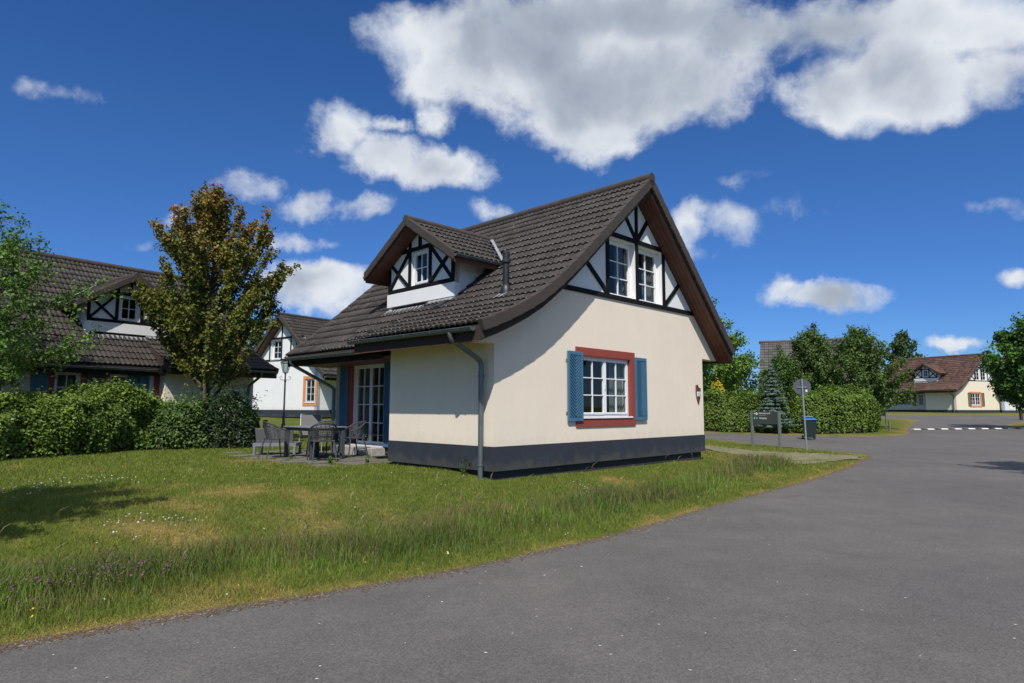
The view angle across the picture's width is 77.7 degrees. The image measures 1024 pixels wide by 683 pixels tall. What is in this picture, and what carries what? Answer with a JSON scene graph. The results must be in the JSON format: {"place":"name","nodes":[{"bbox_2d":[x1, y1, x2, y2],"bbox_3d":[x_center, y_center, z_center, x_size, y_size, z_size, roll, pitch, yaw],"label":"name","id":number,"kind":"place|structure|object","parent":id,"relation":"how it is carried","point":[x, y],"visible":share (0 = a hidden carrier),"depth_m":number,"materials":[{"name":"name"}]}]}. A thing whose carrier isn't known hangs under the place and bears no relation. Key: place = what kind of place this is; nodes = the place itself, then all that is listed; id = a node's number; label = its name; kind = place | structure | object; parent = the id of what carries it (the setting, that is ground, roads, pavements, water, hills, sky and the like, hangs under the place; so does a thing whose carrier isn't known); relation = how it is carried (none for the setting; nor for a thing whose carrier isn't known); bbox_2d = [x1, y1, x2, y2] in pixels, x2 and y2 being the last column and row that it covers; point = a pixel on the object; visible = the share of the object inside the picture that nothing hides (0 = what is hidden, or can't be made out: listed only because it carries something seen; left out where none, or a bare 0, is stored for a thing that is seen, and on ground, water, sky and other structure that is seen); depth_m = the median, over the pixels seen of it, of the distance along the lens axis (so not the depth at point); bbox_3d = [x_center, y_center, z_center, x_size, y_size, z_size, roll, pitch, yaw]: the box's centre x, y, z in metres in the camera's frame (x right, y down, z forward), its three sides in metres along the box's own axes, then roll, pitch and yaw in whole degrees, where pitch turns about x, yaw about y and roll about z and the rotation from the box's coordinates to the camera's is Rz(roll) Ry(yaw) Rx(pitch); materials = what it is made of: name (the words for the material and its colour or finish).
{"place":"outdoors","nodes":[
{"label":"outdoors","id":0,"kind":"place"},
{"bbox_2d":[0,415,1023,682],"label":"road","id":1,"kind":"structure","parent":0,"point":[912,543],"depth_m":5.10,"materials":[{"name":"grey asphalt"}]},
{"bbox_2d":[0,450,877,651],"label":"edge litter","id":2,"kind":"object","parent":1,"relation":"on","point":[153,620],"visible":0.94,"depth_m":5.25,"materials":[{"name":"brown plant"}]},
{"bbox_2d":[53,484,1016,679],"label":"pebbles","id":3,"kind":"object","parent":1,"relation":"on","point":[537,616],"visible":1,"depth_m":4.48,"materials":[{"name":"grey stone"}]},
{"bbox_2d":[802,416,817,438],"bbox_3d":[14.662,4.245,31.340,0.624,1.148,0.773,-1,-6,12],"label":"wheelie bin","id":4,"kind":"object","parent":1,"relation":"on","point":[811,422],"visible":0.91,"depth_m":31.06,"materials":[{"name":"black plastic"}]},
{"bbox_2d":[912,428,1023,429],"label":"road marking","id":5,"kind":"object","parent":1,"relation":"on","point":[971,428],"visible":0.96,"depth_m":40.88,"materials":[{"name":"white paint"}]},
{"bbox_2d":[1019,411,1022,419],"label":"wooden bollard","id":6,"kind":"object","parent":1,"relation":"on","point":[1020,415],"visible":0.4,"depth_m":55.17,"materials":[{"name":"brown wood"}]},
{"bbox_2d":[0,412,1023,643],"bbox_3d":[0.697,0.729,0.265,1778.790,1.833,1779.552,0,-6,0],"label":"ground","id":7,"kind":"structure","parent":0,"point":[900,426],"depth_m":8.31,"materials":[{"name":"green plant"}]},
{"bbox_2d":[0,199,125,387],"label":"garden tree","id":8,"kind":"object","parent":7,"relation":"on","point":[10,366],"visible":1,"depth_m":16.49,"materials":[{"name":"green plant"}]},
{"bbox_2d":[0,373,167,459],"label":"garden hedge","id":9,"kind":"object","parent":7,"relation":"on","point":[99,418],"visible":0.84,"depth_m":15.91,"materials":[{"name":"green plant"}]},
{"bbox_2d":[0,544,186,608],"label":"clover flowers","id":10,"kind":"object","parent":7,"relation":"on","point":[97,578],"visible":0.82,"depth_m":5.45,"materials":[{"name":"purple plant"}]},
{"bbox_2d":[0,247,278,406],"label":"timber house","id":11,"kind":"structure","parent":7,"relation":"on","point":[132,350],"depth_m":21.07,"materials":[{"name":"paint"}]},
{"bbox_2d":[54,372,79,392],"bbox_3d":[-13.592,1.578,19.320,0.202,1.310,0.700,-4,-7,35],"label":"window","id":12,"kind":"structure","parent":11,"relation":"in","point":[63,377],"depth_m":19.35,"materials":[{"name":"glass"}]},
{"bbox_2d":[109,374,127,385],"bbox_3d":[-12.760,1.703,20.501,0.202,1.310,0.600,-4,-7,35],"label":"window","id":13,"kind":"structure","parent":11,"relation":"in","point":[120,377],"depth_m":20.57,"materials":[{"name":"glass"}]},
{"bbox_2d":[149,376,152,394],"bbox_3d":[-12.157,1.782,21.247,0.074,1.310,0.240,-4,-7,35],"label":"window","id":14,"kind":"structure","parent":11,"relation":"in","point":[151,377],"depth_m":21.31,"materials":[{"name":"grey glass"}]},
{"bbox_2d":[144,383,210,449],"bbox_3d":[-9.928,2.231,18.851,2.123,1.976,2.000,0,-6,0],"label":"garden bush","id":15,"kind":"object","parent":7,"relation":"on","point":[178,427],"visible":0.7,"depth_m":18.30,"materials":[{"name":"green plant"}]},
{"bbox_2d":[125,179,300,400],"bbox_3d":[-9.653,-0.907,20.518,4.919,8.704,4.659,4,-7,-32],"label":"maple tree","id":16,"kind":"object","parent":7,"relation":"on","point":[207,235],"visible":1,"depth_m":20.06,"materials":[{"name":"green plant"}]},
{"bbox_2d":[193,365,267,448],"bbox_3d":[-8.652,1.982,19.442,2.032,2.576,2.080,-4,-7,34],"label":"garden bush","id":17,"kind":"object","parent":7,"relation":"on","point":[229,424],"visible":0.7,"depth_m":18.82,"materials":[{"name":"green plant"}]},
{"bbox_2d":[280,354,290,427],"bbox_3d":[-9.549,2.194,26.716,0.460,3.420,0.401,-5,-8,39],"label":"street lamp","id":18,"kind":"object","parent":7,"relation":"on","point":[283,416],"visible":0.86,"depth_m":26.68,"materials":[{"name":"grey metal"}]},
{"bbox_2d":[252,312,336,418],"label":"white timber house","id":19,"kind":"structure","parent":7,"relation":"on","point":[306,394],"depth_m":40.58,"materials":[{"name":"paint"}]},
{"bbox_2d":[270,340,280,360],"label":"window","id":20,"kind":"structure","parent":19,"relation":"in","point":[278,341],"depth_m":41.56,"materials":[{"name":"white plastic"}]},
{"bbox_2d":[304,379,314,402],"bbox_3d":[-12.345,3.024,38.982,1.060,1.485,0.165,-4,-7,35],"label":"window","id":21,"kind":"structure","parent":19,"relation":"in","point":[306,401],"depth_m":39.10,"materials":[{"name":"white plastic"}]},
{"bbox_2d":[226,449,392,466],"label":"patio","id":22,"kind":"structure","parent":7,"relation":"on","point":[323,458],"depth_m":14.85,"materials":[{"name":"grey stone"}]},
{"bbox_2d":[257,421,289,458],"bbox_3d":[-5.567,2.298,14.911,0.564,0.859,0.602,5,-8,-41],"label":"garden chair","id":23,"kind":"object","parent":22,"relation":"on","point":[270,438],"visible":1,"depth_m":14.78,"materials":[{"name":"plastic"}]},
{"bbox_2d":[252,428,301,454],"bbox_3d":[-5.965,2.533,16.199,1.040,0.667,0.877,1,-6,-8],"label":"garden bench","id":24,"kind":"object","parent":22,"relation":"on","point":[260,434],"visible":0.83,"depth_m":15.84,"materials":[{"name":"grey"}]},
{"bbox_2d":[298,414,321,452],"bbox_3d":[-5.435,2.468,17.181,0.630,1.017,0.712,2,-6,-17],"label":"folding chair","id":25,"kind":"object","parent":22,"relation":"on","point":[310,419],"visible":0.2,"depth_m":17.45,"materials":[{"name":"grey"}]},
{"bbox_2d":[283,425,346,459],"bbox_3d":[-4.670,2.376,15.032,1.360,0.745,0.920,-6,-8,44],"label":"garden table","id":26,"kind":"object","parent":22,"relation":"on","point":[341,429],"visible":0.66,"depth_m":14.85,"materials":[{"name":"grey plastic"}]},
{"bbox_2d":[306,422,336,461],"bbox_3d":[-4.214,2.230,14.167,0.602,0.859,0.565,3,-7,-27],"label":"garden chair","id":27,"kind":"object","parent":22,"relation":"on","point":[332,440],"visible":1,"depth_m":14.02,"materials":[{"name":"plastic"}]},
{"bbox_2d":[306,420,336,455],"bbox_3d":[-4.767,2.421,16.019,0.602,0.859,0.565,-1,-6,15],"label":"garden chair","id":28,"kind":"object","parent":22,"relation":"on","point":[328,421],"visible":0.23,"depth_m":16.14,"materials":[{"name":"wicker"}]},
{"bbox_2d":[337,421,368,457],"bbox_3d":[-3.832,2.357,15.390,0.565,0.859,0.602,5,-8,-42],"label":"garden chair","id":29,"kind":"object","parent":22,"relation":"on","point":[359,436],"visible":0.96,"depth_m":15.38,"materials":[{"name":"plastic"}]},
{"bbox_2d":[364,454,370,462],"bbox_3d":[-3.126,2.548,13.784,0.154,0.218,0.207,0,-6,0],"label":"weed","id":30,"kind":"object","parent":22,"relation":"on","point":[367,458],"visible":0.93,"depth_m":13.78,"materials":[{"name":"green plant"}]},
{"bbox_2d":[2,461,750,599],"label":"daisies","id":31,"kind":"object","parent":7,"relation":"on","point":[163,516],"visible":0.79,"depth_m":8.66,"materials":[{"name":"white plant"}]},
{"bbox_2d":[1,449,759,583],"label":"seed stalks","id":32,"kind":"object","parent":7,"relation":"on","point":[348,514],"visible":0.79,"depth_m":7.11,"materials":[{"name":"beige plant"}]},
{"bbox_2d":[0,449,839,632],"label":"tall grass","id":33,"kind":"structure","parent":7,"relation":"on","point":[572,508],"depth_m":6.79,"materials":[{"name":"green plant"}]},
{"bbox_2d":[459,459,469,474],"bbox_3d":[-0.890,2.323,11.749,0.166,0.294,0.192,-6,-8,44],"label":"weed","id":34,"kind":"object","parent":7,"relation":"on","point":[466,465],"visible":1,"depth_m":11.74,"materials":[{"name":"green plant"}]},
{"bbox_2d":[282,173,734,479],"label":"timber house","id":35,"kind":"structure","parent":7,"relation":"on","point":[581,332],"depth_m":14.37,"materials":[{"name":"paint"}]},
{"bbox_2d":[355,364,383,445],"bbox_3d":[-3.613,1.643,16.610,1.440,2.092,0.218,-6,-8,44],"label":"french door","id":36,"kind":"structure","parent":35,"relation":"in","point":[368,386],"depth_m":16.80,"materials":[{"name":"grey"}]},
{"bbox_2d":[583,356,632,418],"bbox_3d":[2.012,1.022,14.065,0.293,1.341,1.900,-6,-8,44],"label":"window","id":37,"kind":"structure","parent":35,"relation":"in","point":[615,395],"depth_m":14.37,"materials":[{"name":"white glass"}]},
{"bbox_2d":[609,239,630,297],"bbox_3d":[2.407,-1.656,14.932,0.202,1.392,1.060,-6,-8,44],"label":"window","id":38,"kind":"structure","parent":35,"relation":"in","point":[619,247],"depth_m":15.15,"materials":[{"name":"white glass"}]},
{"bbox_2d":[638,248,656,303],"bbox_3d":[3.226,-1.568,15.762,0.201,1.392,1.080,-6,-8,44],"label":"window","id":39,"kind":"structure","parent":35,"relation":"in","point":[645,255],"depth_m":15.99,"materials":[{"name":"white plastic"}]},
{"bbox_2d":[274,459,743,542],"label":"clover flowers","id":40,"kind":"object","parent":7,"relation":"on","point":[427,509],"visible":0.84,"depth_m":7.95,"materials":[{"name":"white plant"}]},
{"bbox_2d":[711,377,725,400],"bbox_3d":[12.601,3.826,39.021,1.419,3.231,1.638,0,-6,0],"label":"yellow bush","id":41,"kind":"object","parent":7,"relation":"on","point":[720,387],"visible":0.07,"depth_m":38.71,"materials":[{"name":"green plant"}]},
{"bbox_2d":[709,364,756,391],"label":"tree","id":42,"kind":"object","parent":7,"relation":"on","point":[746,386],"visible":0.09,"depth_m":87.61,"materials":[{"name":"green plant"}]},
{"bbox_2d":[702,296,765,393],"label":"broadleaf tree","id":43,"kind":"object","parent":7,"relation":"on","point":[725,373],"visible":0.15,"depth_m":40.28,"materials":[{"name":"green plant"}]},
{"bbox_2d":[703,386,791,432],"bbox_3d":[13.154,3.995,37.726,6.317,2.812,2.417,-4,-7,33],"label":"roadside hedge","id":44,"kind":"object","parent":7,"relation":"on","point":[728,411],"visible":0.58,"depth_m":36.96,"materials":[{"name":"green plant"}]},
{"bbox_2d":[750,411,781,447],"bbox_3d":[10.038,3.539,25.169,0.090,1.540,1.299,4,-7,-34],"label":"information sign","id":45,"kind":"object","parent":7,"relation":"on","point":[765,417],"visible":1,"depth_m":25.17,"materials":[{"name":"grey metal"}]},
{"bbox_2d":[755,364,798,432],"bbox_3d":[14.838,3.244,36.008,2.342,4.014,2.418,5,-8,-40],"label":"blue spruce","id":46,"kind":"object","parent":7,"relation":"on","point":[772,392],"visible":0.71,"depth_m":35.75,"materials":[{"name":"green plant"}]},
{"bbox_2d":[746,352,823,405],"bbox_3d":[16.469,3.112,39.814,4.751,4.948,4.543,5,-8,-41],"label":"broadleaf tree","id":47,"kind":"object","parent":7,"relation":"on","point":[782,367],"visible":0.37,"depth_m":39.72,"materials":[{"name":"green plant"}]},
{"bbox_2d":[793,379,810,449],"bbox_3d":[10.704,2.831,23.353,0.600,2.922,0.068,-2,-6,20],"label":"road sign","id":48,"kind":"object","parent":7,"relation":"on","point":[802,387],"visible":0.91,"depth_m":23.45,"materials":[{"name":"metal"}]},
{"bbox_2d":[810,321,827,389],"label":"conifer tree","id":49,"kind":"object","parent":7,"relation":"on","point":[812,325],"visible":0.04,"depth_m":42.43,"materials":[{"name":"green plant"}]},
{"bbox_2d":[759,338,883,390],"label":"screened house","id":50,"kind":"structure","parent":7,"relation":"on","point":[767,351],"depth_m":49.64,"materials":[{"name":"paint"}]},
{"bbox_2d":[767,326,878,399],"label":"broadleaf tree","id":51,"kind":"object","parent":7,"relation":"on","point":[810,350],"visible":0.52,"depth_m":40.07,"materials":[{"name":"green plant"}]},
{"bbox_2d":[789,380,881,433],"bbox_3d":[18.933,3.716,36.781,6.470,3.133,3.329,3,-7,-27],"label":"roadside hedge","id":52,"kind":"object","parent":7,"relation":"on","point":[831,409],"visible":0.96,"depth_m":35.57,"materials":[{"name":"green plant"}]},
{"bbox_2d":[812,325,918,413],"bbox_3d":[22.322,2.266,40.759,6.148,6.861,5.846,4,-7,-30],"label":"broadleaf tree","id":53,"kind":"object","parent":7,"relation":"on","point":[858,344],"visible":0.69,"depth_m":39.63,"materials":[{"name":"green plant"}]},
{"bbox_2d":[880,329,925,369],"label":"tree","id":54,"kind":"object","parent":7,"relation":"on","point":[901,344],"visible":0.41,"depth_m":81.91,"materials":[{"name":"green plant"}]},
{"bbox_2d":[884,353,999,412],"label":"yellow timber house","id":55,"kind":"structure","parent":7,"relation":"on","point":[954,383],"depth_m":70.32,"materials":[{"name":"paint"}]},
{"bbox_2d":[895,394,911,405],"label":"window","id":56,"kind":"structure","parent":55,"relation":"in","point":[906,404],"depth_m":74.15,"materials":[{"name":"grey glass"}]},
{"bbox_2d":[917,394,923,405],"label":"window","id":57,"kind":"structure","parent":55,"relation":"in","point":[921,395],"depth_m":72.47,"materials":[{"name":"grey glass"}]},
{"bbox_2d":[971,393,981,405],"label":"window","id":58,"kind":"structure","parent":55,"relation":"in","point":[972,397],"depth_m":69.25,"materials":[{"name":"white plastic"}]},
{"bbox_2d":[974,312,1023,412],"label":"lime tree","id":59,"kind":"object","parent":7,"relation":"on","point":[1008,376],"visible":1,"depth_m":40.99,"materials":[{"name":"green plant"}]},
{"bbox_2d":[999,357,1022,412],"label":"pale house","id":60,"kind":"structure","parent":7,"relation":"on","point":[1005,407],"depth_m":70.36,"materials":[{"name":"paint"}]},
{"bbox_2d":[0,0,1023,404],"label":"sky","id":61,"kind":"structure","parent":0,"point":[835,164],"materials":[{"name":"blue"}]},
{"bbox_2d":[705,446,860,463],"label":"gravel path","id":62,"kind":"structure","parent":0,"point":[801,455],"depth_m":20.30,"materials":[{"name":"beige gravel"}]}
]}

